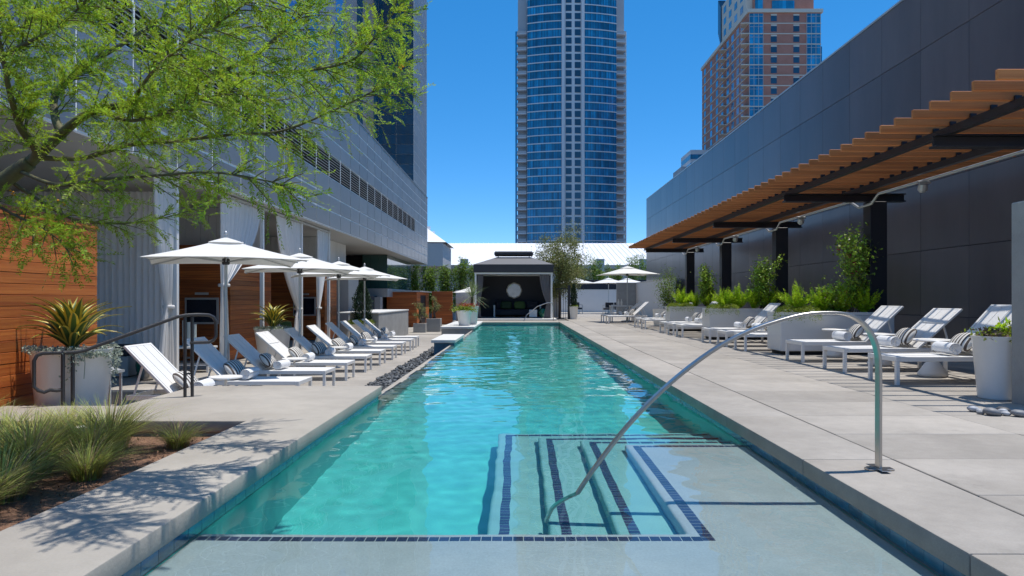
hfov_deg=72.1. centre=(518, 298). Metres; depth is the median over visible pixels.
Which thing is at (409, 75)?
window pane
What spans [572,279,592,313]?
patio umbrella
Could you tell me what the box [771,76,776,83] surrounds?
window
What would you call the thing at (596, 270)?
hedge plant
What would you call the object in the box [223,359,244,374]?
striped pillow
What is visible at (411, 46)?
window pane
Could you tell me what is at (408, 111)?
window pane
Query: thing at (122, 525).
pool surround
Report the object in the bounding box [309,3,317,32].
window pane
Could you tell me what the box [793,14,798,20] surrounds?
window
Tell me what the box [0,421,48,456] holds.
grass tuft
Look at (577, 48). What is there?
window
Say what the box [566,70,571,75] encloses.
window
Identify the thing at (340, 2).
window pane
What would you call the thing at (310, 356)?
rolled towel
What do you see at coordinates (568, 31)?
window
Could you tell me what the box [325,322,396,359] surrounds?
sun lounger
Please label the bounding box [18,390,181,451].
grass tuft
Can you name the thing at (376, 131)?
window pane
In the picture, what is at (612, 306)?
dining table
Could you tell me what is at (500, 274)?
pool pavilion
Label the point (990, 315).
sun lounger
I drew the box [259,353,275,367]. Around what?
striped pillow
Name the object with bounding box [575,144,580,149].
window
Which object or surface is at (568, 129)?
window
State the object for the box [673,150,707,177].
office block
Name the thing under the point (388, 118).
window pane
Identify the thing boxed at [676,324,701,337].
sun lounger
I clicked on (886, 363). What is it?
side table
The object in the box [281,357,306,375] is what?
side table
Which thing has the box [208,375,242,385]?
side table
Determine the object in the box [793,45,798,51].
window
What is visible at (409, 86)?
window pane
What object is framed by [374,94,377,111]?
window pane
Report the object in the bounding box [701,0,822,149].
brick tower
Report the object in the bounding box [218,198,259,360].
curtain
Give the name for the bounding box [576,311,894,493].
pool handrail
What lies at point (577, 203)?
window
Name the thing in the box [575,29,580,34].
window
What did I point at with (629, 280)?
patio umbrella
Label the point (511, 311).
outdoor sofa
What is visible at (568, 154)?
window
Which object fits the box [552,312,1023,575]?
pool deck
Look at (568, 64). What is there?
window
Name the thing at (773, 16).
window
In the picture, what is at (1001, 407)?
river pebble
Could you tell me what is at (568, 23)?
window
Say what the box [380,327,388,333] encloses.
striped pillow
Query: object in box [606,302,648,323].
sun lounger
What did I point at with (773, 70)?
window
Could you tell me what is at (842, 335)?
rolled towel
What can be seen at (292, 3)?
window pane
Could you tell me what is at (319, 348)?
striped pillow
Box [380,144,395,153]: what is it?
window pane
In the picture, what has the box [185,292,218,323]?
television
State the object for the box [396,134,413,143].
window pane
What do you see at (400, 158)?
window pane
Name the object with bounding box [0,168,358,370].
cabana row
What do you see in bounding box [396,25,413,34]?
window pane
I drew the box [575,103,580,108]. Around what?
window
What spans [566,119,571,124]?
window
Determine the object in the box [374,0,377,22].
window pane
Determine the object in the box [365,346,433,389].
pebbles
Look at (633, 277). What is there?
hedge plant
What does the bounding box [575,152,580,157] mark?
window
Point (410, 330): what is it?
back terrace
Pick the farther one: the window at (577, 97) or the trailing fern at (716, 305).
the window at (577, 97)
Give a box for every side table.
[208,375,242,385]
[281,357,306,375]
[327,346,346,367]
[821,328,848,357]
[863,333,895,365]
[912,338,950,377]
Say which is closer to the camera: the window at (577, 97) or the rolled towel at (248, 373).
the rolled towel at (248, 373)
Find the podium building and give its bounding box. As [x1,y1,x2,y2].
[0,0,427,264]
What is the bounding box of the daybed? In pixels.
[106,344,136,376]
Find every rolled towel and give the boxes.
[194,378,214,385]
[240,367,259,378]
[273,359,290,369]
[302,352,314,361]
[325,347,335,354]
[344,343,352,349]
[358,339,366,345]
[685,317,691,321]
[694,318,701,322]
[734,322,745,327]
[751,323,764,329]
[832,331,851,340]
[876,335,900,345]
[931,341,961,354]
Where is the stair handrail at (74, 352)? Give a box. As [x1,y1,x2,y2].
[32,313,217,405]
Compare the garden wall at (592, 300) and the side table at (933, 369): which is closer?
the side table at (933, 369)
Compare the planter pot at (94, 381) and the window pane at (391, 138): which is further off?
the window pane at (391, 138)
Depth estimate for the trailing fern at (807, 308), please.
13.14 m
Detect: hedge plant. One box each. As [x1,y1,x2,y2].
[411,264,420,290]
[411,265,439,317]
[437,264,457,315]
[453,257,474,293]
[572,253,592,279]
[589,257,610,279]
[605,263,620,279]
[619,254,645,279]
[635,253,645,279]
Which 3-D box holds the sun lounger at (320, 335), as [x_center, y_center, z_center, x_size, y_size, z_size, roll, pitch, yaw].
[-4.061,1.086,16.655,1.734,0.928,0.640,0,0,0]
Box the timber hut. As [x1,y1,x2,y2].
[387,291,431,326]
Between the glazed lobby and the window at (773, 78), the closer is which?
the glazed lobby
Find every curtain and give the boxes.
[9,191,163,349]
[153,177,174,366]
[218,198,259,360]
[276,216,302,349]
[315,230,327,341]
[477,274,482,317]
[539,274,549,317]
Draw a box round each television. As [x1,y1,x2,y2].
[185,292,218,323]
[293,293,315,315]
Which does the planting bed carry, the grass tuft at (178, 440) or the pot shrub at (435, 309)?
the grass tuft at (178, 440)
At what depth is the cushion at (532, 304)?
37.29 m
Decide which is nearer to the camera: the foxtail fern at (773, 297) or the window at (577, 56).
the foxtail fern at (773, 297)
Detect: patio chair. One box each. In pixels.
[577,302,582,313]
[603,302,613,313]
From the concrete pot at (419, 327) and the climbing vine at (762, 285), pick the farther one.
the concrete pot at (419, 327)
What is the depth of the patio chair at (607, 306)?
48.69 m
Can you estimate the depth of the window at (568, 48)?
264.69 m
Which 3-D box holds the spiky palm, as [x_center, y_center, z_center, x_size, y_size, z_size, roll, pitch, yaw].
[-1.930,-0.241,28.883,1.808,1.363,1.862,0,0,0]
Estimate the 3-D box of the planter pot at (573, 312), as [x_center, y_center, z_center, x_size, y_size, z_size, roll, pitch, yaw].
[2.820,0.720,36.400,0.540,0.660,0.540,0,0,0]
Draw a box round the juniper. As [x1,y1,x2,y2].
[350,280,373,323]
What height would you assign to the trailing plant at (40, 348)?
0.546 m
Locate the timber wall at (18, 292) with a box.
[0,204,96,406]
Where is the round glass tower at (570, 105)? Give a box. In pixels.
[515,0,625,242]
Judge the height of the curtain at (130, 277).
3.730 m
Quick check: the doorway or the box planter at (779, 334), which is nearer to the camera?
the box planter at (779, 334)
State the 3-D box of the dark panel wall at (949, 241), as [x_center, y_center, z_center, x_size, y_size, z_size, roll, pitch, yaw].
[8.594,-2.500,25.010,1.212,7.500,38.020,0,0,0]
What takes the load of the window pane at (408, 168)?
in the hotel tower at (406, 150)
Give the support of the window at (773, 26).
in the brick tower at (765, 52)
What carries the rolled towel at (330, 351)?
on the sun lounger at (302, 341)
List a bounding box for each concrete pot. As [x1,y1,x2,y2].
[413,323,426,332]
[426,318,441,331]
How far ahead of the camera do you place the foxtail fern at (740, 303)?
18.32 m
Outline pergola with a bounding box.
[629,69,1023,311]
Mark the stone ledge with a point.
(453, 328)
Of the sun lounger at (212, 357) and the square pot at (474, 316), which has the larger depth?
the square pot at (474, 316)
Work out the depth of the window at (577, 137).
264.69 m
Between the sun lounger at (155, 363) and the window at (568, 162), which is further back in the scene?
the window at (568, 162)
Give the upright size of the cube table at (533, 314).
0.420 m
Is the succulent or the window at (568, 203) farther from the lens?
the window at (568, 203)
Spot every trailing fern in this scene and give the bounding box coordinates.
[347,319,374,324]
[666,302,681,310]
[679,302,693,310]
[705,303,723,315]
[722,303,739,315]
[773,305,799,320]
[798,304,822,321]
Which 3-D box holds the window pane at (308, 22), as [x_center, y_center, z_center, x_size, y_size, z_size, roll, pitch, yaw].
[-8.356,-10.525,28.700,0.008,1.018,1.372,0,0,0]
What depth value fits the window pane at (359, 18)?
37.00 m
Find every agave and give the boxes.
[16,297,131,350]
[250,302,293,328]
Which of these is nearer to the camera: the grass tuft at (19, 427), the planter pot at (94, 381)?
the grass tuft at (19, 427)
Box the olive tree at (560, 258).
[531,216,595,318]
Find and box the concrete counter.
[337,309,408,335]
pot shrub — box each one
[413,302,428,322]
[427,295,441,317]
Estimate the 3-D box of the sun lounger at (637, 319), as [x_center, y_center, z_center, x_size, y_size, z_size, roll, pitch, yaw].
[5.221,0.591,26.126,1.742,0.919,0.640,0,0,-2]
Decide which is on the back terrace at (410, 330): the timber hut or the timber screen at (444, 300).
the timber screen at (444, 300)
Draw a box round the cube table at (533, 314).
[529,310,536,317]
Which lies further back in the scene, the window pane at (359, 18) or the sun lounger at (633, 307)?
the window pane at (359, 18)
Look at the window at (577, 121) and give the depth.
264.69 m
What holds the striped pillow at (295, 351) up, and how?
on the sun lounger at (269, 339)
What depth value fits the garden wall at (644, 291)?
39.47 m
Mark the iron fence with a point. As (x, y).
(568, 288)
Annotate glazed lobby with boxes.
[346,255,411,296]
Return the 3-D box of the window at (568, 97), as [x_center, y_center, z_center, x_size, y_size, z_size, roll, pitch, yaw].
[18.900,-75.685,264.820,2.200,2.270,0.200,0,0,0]
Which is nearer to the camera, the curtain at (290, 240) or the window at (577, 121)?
the curtain at (290, 240)
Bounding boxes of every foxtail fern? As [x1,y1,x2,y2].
[670,287,694,306]
[686,291,705,306]
[698,290,718,305]
[710,286,739,308]
[728,282,754,308]
[740,284,771,308]
[758,281,785,304]
[775,283,818,311]
[803,285,834,310]
[826,278,867,311]
[846,285,883,311]
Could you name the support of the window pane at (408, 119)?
in the hotel tower at (406, 150)
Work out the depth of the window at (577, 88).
264.69 m
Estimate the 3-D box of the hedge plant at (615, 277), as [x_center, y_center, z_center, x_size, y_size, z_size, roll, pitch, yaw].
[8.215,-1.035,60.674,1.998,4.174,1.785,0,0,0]
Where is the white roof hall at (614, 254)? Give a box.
[411,243,645,319]
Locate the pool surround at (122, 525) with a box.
[0,386,381,575]
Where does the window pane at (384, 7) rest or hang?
in the hotel tower at (406, 150)
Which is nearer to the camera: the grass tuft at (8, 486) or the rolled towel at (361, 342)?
the grass tuft at (8, 486)
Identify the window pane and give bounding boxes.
[285,0,296,31]
[308,22,317,55]
[308,50,317,71]
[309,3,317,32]
[336,0,342,15]
[336,15,342,37]
[336,40,342,62]
[357,0,362,13]
[357,5,362,29]
[357,89,362,110]
[357,107,362,124]
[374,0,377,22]
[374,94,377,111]
[374,112,377,128]
[374,128,377,140]
[379,0,395,4]
[379,5,395,14]
[379,15,395,24]
[379,35,395,44]
[379,45,395,54]
[379,55,395,64]
[379,85,394,93]
[379,96,395,103]
[379,105,395,113]
[379,115,395,123]
[379,124,395,133]
[379,134,395,143]
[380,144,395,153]
[396,0,413,4]
[396,5,413,14]
[396,15,413,24]
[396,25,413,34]
[396,35,413,44]
[396,55,413,64]
[396,65,413,74]
[396,75,413,84]
[396,85,413,93]
[396,95,413,103]
[396,105,413,113]
[396,115,413,123]
[396,124,413,133]
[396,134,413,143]
[396,144,413,153]
[396,154,413,163]
[397,45,413,54]
[398,164,413,173]
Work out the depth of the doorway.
41.12 m
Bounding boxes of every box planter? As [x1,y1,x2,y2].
[665,306,705,330]
[702,308,778,339]
[767,312,893,354]
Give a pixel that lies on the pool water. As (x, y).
(478, 451)
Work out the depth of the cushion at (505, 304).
37.29 m
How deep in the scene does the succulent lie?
7.37 m
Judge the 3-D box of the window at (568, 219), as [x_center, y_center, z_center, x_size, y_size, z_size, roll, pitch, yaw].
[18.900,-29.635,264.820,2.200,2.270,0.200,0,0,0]
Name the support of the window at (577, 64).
in the round glass tower at (570, 105)
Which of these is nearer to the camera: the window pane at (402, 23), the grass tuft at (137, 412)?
the grass tuft at (137, 412)
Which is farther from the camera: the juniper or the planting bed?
the juniper
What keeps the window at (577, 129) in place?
in the round glass tower at (570, 105)
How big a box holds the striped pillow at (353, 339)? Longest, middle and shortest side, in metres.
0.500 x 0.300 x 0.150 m
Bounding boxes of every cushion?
[278,321,291,326]
[500,301,511,308]
[514,301,525,308]
[527,301,537,308]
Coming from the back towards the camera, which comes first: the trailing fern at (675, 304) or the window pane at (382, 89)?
the window pane at (382, 89)
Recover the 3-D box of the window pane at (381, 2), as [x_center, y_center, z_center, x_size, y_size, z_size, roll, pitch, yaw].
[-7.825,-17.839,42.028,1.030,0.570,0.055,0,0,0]
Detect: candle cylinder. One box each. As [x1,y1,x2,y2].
[187,322,189,345]
[194,324,196,337]
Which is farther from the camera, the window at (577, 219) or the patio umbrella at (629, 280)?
the window at (577, 219)
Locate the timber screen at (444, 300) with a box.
[432,291,452,323]
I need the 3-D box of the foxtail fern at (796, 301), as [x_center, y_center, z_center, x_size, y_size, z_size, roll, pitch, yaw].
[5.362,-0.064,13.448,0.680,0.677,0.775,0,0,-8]
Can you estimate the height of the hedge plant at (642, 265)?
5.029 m
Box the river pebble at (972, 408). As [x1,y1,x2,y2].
[967,406,977,411]
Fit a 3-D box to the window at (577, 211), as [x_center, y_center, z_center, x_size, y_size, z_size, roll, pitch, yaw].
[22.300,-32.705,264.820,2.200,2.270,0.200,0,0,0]
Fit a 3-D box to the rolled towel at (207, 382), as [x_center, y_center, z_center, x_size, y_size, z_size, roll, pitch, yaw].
[-4.058,1.118,9.075,0.155,0.149,0.400,25,-2,-4]
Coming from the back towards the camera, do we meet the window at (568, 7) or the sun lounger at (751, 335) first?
the window at (568, 7)
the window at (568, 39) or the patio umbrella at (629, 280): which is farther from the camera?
the window at (568, 39)
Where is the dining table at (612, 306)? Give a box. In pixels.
[609,305,632,321]
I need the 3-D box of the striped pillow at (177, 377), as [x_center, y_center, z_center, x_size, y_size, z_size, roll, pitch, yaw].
[-4.293,1.055,9.113,0.150,0.300,0.500,-43,1,-4]
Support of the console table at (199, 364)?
on the lounger terrace at (361, 378)
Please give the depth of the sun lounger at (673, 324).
20.20 m
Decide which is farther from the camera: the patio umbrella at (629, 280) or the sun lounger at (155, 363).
the patio umbrella at (629, 280)
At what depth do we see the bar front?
36.20 m
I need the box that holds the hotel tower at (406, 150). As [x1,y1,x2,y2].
[252,0,426,195]
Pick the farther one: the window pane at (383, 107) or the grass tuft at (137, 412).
the window pane at (383, 107)
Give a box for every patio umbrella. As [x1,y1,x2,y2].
[140,231,307,385]
[242,248,360,366]
[291,257,390,337]
[325,263,406,325]
[453,287,470,292]
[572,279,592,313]
[589,276,625,313]
[596,264,659,321]
[607,278,639,283]
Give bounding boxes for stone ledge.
[440,321,482,334]
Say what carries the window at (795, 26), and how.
in the brick tower at (765, 52)
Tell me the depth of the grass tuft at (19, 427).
5.29 m
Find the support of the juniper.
in the planter pot at (356, 327)
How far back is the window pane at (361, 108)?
37.24 m
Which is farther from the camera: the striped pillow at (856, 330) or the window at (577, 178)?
the window at (577, 178)
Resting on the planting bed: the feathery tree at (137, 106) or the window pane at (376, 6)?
the feathery tree at (137, 106)
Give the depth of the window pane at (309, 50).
28.56 m
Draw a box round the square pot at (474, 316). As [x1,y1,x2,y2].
[470,306,478,323]
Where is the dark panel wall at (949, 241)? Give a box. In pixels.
[646,0,1023,352]
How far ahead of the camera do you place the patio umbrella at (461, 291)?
43.07 m
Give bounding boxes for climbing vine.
[650,266,683,308]
[695,263,719,306]
[746,253,787,308]
[808,272,861,311]
[826,222,883,311]
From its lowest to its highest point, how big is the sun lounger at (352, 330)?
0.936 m
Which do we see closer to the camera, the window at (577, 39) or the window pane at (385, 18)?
the window pane at (385, 18)
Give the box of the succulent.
[961,317,1011,342]
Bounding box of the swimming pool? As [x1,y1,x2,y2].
[121,324,965,575]
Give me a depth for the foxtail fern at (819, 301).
13.32 m
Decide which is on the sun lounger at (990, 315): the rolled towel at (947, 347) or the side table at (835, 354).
the rolled towel at (947, 347)
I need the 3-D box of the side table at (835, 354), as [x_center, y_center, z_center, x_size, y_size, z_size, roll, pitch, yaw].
[5.750,0.797,12.750,0.490,0.505,0.490,0,0,0]
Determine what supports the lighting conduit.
attached to the pergola
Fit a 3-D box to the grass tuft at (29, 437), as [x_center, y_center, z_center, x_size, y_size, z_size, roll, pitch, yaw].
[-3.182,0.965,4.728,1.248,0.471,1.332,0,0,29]
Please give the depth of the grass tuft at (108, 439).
5.06 m
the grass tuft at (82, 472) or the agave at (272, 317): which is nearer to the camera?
the grass tuft at (82, 472)
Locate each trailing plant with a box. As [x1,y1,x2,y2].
[21,342,123,391]
[253,325,291,330]
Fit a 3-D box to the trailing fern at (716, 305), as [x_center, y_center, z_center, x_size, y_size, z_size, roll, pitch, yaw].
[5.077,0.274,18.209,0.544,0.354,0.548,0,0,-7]
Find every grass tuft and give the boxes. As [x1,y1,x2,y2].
[0,399,88,447]
[0,403,125,454]
[0,404,132,478]
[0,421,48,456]
[0,427,59,462]
[0,433,105,504]
[0,457,56,500]
[11,430,159,481]
[15,397,121,443]
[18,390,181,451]
[22,405,176,459]
[136,419,217,449]
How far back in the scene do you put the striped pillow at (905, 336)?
10.18 m
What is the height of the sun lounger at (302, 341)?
0.923 m
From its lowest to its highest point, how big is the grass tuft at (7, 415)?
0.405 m
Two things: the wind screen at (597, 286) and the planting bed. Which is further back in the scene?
the wind screen at (597, 286)
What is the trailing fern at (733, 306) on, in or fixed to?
in the box planter at (722, 320)
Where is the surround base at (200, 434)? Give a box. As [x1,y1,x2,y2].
[35,432,219,435]
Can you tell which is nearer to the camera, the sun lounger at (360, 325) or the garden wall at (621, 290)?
the sun lounger at (360, 325)
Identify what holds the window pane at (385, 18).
in the hotel tower at (406, 150)
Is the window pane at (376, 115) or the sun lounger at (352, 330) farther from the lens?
the window pane at (376, 115)
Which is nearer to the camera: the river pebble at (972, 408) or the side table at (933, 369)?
the river pebble at (972, 408)
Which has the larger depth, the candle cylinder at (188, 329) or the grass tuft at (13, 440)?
the candle cylinder at (188, 329)
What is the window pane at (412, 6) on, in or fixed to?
in the hotel tower at (406, 150)
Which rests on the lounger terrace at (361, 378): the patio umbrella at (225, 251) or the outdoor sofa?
the patio umbrella at (225, 251)
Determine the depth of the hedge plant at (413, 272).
47.96 m
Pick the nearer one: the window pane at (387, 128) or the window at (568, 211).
the window pane at (387, 128)
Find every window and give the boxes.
[566,5,571,10]
[566,13,571,18]
[566,21,571,26]
[566,29,571,34]
[566,37,571,43]
[566,46,571,51]
[566,54,571,59]
[566,62,571,67]
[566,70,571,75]
[566,78,571,83]
[566,86,571,92]
[566,95,571,100]
[566,103,571,108]
[566,111,571,116]
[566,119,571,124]
[566,127,571,132]
[566,135,571,141]
[566,144,571,149]
[566,152,571,157]
[566,160,571,165]
[566,168,571,173]
[566,176,571,181]
[566,184,571,189]
[566,193,571,198]
[566,201,571,206]
[566,209,571,214]
[566,217,571,222]
[575,5,580,10]
[575,13,580,18]
[575,21,580,26]
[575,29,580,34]
[575,37,580,43]
[575,46,580,51]
[575,54,580,59]
[575,62,580,67]
[575,70,580,75]
[575,78,580,83]
[575,86,580,92]
[575,95,580,100]
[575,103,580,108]
[575,111,580,116]
[575,119,580,124]
[575,127,580,132]
[575,135,580,141]
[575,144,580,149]
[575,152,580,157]
[575,160,580,165]
[575,168,580,173]
[575,176,580,181]
[575,184,580,189]
[575,193,580,198]
[575,201,580,206]
[575,209,580,214]
[575,217,580,222]
[771,14,776,20]
[771,24,776,31]
[771,35,776,41]
[771,45,776,51]
[771,56,776,62]
[771,66,776,72]
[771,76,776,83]
[771,87,776,93]
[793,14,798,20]
[793,24,798,31]
[793,35,798,41]
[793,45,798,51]
[793,56,798,62]
[793,66,798,72]
[793,76,798,83]
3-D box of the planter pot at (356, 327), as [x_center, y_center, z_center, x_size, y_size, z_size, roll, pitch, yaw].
[-5.350,1.200,24.100,0.840,0.700,0.840,0,0,0]
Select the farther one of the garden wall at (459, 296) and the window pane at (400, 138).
the garden wall at (459, 296)
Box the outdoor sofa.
[494,301,540,316]
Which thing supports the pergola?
on the pool deck
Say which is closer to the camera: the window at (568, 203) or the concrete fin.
the concrete fin
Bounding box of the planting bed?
[0,436,211,530]
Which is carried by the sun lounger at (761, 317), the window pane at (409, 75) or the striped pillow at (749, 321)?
the striped pillow at (749, 321)
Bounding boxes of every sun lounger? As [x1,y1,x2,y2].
[123,343,182,401]
[187,337,311,385]
[223,334,334,385]
[255,331,354,380]
[283,328,371,371]
[306,325,385,365]
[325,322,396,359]
[340,321,405,354]
[352,320,413,350]
[362,318,418,347]
[601,302,641,321]
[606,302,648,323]
[634,303,679,327]
[641,304,690,328]
[659,301,717,332]
[668,323,701,334]
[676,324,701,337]
[701,303,780,342]
[717,310,787,346]
[734,333,766,350]
[785,306,903,362]
[823,308,962,372]
[868,305,1011,384]
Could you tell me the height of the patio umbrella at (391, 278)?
2.645 m
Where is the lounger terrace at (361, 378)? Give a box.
[107,327,440,405]
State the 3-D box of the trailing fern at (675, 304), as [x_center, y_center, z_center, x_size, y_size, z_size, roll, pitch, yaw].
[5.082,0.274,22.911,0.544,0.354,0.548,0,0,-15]
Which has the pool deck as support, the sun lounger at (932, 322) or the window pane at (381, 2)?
the sun lounger at (932, 322)
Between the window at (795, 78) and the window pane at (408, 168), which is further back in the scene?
the window at (795, 78)
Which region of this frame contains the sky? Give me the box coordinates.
[427,0,899,242]
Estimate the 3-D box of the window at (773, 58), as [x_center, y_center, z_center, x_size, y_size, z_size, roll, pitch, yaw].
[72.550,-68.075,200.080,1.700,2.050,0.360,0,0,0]
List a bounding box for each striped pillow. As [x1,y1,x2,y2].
[172,371,198,388]
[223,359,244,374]
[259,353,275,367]
[288,346,303,356]
[312,342,326,354]
[331,338,345,345]
[349,335,358,344]
[361,332,370,338]
[373,330,380,337]
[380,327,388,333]
[692,313,700,320]
[743,316,754,326]
[847,324,863,338]
[894,328,916,344]
[949,333,975,352]
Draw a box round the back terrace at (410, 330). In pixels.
[408,324,446,334]
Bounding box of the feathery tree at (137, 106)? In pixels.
[0,0,435,291]
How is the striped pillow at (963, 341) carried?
on the sun lounger at (990, 315)
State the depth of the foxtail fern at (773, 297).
18.25 m
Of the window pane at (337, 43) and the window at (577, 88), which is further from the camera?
the window at (577, 88)
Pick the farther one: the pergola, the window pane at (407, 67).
the window pane at (407, 67)
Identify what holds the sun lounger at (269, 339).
on the lounger terrace at (361, 378)
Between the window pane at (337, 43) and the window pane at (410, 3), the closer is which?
the window pane at (337, 43)
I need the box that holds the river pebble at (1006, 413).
[1001,411,1010,415]
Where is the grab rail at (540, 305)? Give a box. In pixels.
[524,302,553,320]
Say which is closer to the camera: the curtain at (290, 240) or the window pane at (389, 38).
the curtain at (290, 240)
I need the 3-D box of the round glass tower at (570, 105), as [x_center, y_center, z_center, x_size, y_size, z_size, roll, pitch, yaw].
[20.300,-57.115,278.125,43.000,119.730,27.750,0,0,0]
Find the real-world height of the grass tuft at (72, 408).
0.353 m
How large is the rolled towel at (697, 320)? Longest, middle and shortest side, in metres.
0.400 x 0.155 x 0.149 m
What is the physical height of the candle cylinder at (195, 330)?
0.470 m
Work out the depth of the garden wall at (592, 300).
56.00 m
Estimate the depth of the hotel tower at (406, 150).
42.00 m
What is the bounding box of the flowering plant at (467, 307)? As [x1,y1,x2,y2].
[450,302,479,312]
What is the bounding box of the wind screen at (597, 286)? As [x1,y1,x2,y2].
[563,280,645,288]
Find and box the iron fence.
[556,285,569,318]
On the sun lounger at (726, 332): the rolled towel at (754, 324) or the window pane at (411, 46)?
the rolled towel at (754, 324)
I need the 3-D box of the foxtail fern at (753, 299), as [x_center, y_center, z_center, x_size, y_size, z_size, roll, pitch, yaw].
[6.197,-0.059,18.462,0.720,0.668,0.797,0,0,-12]
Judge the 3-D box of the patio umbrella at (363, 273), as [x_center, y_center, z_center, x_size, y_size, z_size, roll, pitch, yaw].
[-4.720,0.228,18.500,2.300,2.645,2.300,0,0,-22]
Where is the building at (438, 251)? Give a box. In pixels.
[411,226,452,268]
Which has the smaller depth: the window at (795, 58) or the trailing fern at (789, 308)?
the trailing fern at (789, 308)
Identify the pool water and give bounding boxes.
[129,325,956,575]
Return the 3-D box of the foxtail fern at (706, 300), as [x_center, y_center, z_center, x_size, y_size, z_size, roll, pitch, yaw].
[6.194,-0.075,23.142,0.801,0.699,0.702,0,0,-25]
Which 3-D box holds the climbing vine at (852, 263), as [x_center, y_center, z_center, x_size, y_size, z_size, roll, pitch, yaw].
[6.461,-0.604,13.456,1.154,1.763,0.911,0,0,-42]
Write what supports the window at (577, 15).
in the round glass tower at (570, 105)
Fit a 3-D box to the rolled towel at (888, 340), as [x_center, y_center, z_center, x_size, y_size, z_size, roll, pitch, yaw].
[5.433,0.623,10.361,0.149,0.155,0.400,20,-1,-3]
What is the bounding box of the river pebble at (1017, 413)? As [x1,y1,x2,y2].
[1010,409,1023,416]
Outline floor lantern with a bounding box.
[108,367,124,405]
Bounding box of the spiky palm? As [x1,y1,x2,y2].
[460,277,487,308]
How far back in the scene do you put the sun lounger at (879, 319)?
11.79 m
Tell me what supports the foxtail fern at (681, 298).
on the box planter at (673, 314)
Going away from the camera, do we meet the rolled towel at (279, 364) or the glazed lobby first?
the rolled towel at (279, 364)
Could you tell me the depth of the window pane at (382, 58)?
42.00 m
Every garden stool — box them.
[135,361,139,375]
[539,309,544,317]
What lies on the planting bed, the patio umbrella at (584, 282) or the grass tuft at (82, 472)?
the grass tuft at (82, 472)
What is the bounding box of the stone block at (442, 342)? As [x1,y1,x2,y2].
[431,334,463,354]
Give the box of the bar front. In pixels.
[359,296,386,309]
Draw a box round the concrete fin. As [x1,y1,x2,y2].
[1012,201,1023,404]
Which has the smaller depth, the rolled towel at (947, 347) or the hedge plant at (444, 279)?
the rolled towel at (947, 347)
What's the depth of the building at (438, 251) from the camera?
80.11 m
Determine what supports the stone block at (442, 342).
on the gravel channel
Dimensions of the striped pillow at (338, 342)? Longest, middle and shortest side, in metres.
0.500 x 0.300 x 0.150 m
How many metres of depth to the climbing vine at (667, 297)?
27.13 m
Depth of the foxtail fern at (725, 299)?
18.28 m
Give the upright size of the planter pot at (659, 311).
0.660 m
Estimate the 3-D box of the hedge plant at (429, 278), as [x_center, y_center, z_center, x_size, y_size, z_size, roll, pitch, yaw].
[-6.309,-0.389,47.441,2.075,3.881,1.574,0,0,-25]
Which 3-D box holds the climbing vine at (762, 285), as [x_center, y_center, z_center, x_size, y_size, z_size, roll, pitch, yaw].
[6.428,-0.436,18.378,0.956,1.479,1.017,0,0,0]
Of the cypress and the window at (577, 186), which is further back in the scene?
the window at (577, 186)
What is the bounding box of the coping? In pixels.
[481,321,558,324]
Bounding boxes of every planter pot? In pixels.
[29,346,114,405]
[254,329,289,359]
[351,324,373,334]
[457,310,471,325]
[569,306,577,318]
[652,309,664,325]
[970,335,1011,400]
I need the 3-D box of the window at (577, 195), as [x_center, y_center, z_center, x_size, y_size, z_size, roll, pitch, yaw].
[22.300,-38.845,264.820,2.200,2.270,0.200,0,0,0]
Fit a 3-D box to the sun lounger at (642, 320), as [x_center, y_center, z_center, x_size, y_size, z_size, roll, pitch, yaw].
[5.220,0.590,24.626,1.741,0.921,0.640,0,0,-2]
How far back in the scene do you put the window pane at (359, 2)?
37.24 m
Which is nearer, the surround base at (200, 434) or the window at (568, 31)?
the surround base at (200, 434)
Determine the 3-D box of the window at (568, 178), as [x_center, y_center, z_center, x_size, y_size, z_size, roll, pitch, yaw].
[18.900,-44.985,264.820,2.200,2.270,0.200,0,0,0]
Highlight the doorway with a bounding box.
[420,295,425,322]
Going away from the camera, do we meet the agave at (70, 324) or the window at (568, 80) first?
the agave at (70, 324)
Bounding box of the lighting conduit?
[682,150,1023,254]
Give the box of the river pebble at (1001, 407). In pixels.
[995,406,1010,411]
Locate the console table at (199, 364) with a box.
[179,346,217,372]
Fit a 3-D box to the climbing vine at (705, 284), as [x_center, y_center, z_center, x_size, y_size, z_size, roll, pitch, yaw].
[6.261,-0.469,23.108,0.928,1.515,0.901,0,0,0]
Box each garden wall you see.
[455,290,474,320]
[552,289,615,311]
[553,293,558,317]
[616,283,635,313]
[636,278,675,317]
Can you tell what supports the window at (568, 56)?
in the round glass tower at (570, 105)
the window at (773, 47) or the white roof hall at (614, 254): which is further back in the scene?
the window at (773, 47)
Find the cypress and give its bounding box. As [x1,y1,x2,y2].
[570,284,577,305]
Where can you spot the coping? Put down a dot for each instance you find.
(520, 322)
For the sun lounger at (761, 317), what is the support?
on the pool deck
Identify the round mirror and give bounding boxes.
[506,283,521,297]
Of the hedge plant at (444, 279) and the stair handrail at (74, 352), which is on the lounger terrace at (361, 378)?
the stair handrail at (74, 352)
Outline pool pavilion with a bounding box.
[473,251,556,320]
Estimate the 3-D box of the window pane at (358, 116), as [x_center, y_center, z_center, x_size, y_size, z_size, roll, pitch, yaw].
[-8.356,-9.475,37.100,0.008,1.018,1.372,0,0,0]
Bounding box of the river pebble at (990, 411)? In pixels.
[983,407,1000,415]

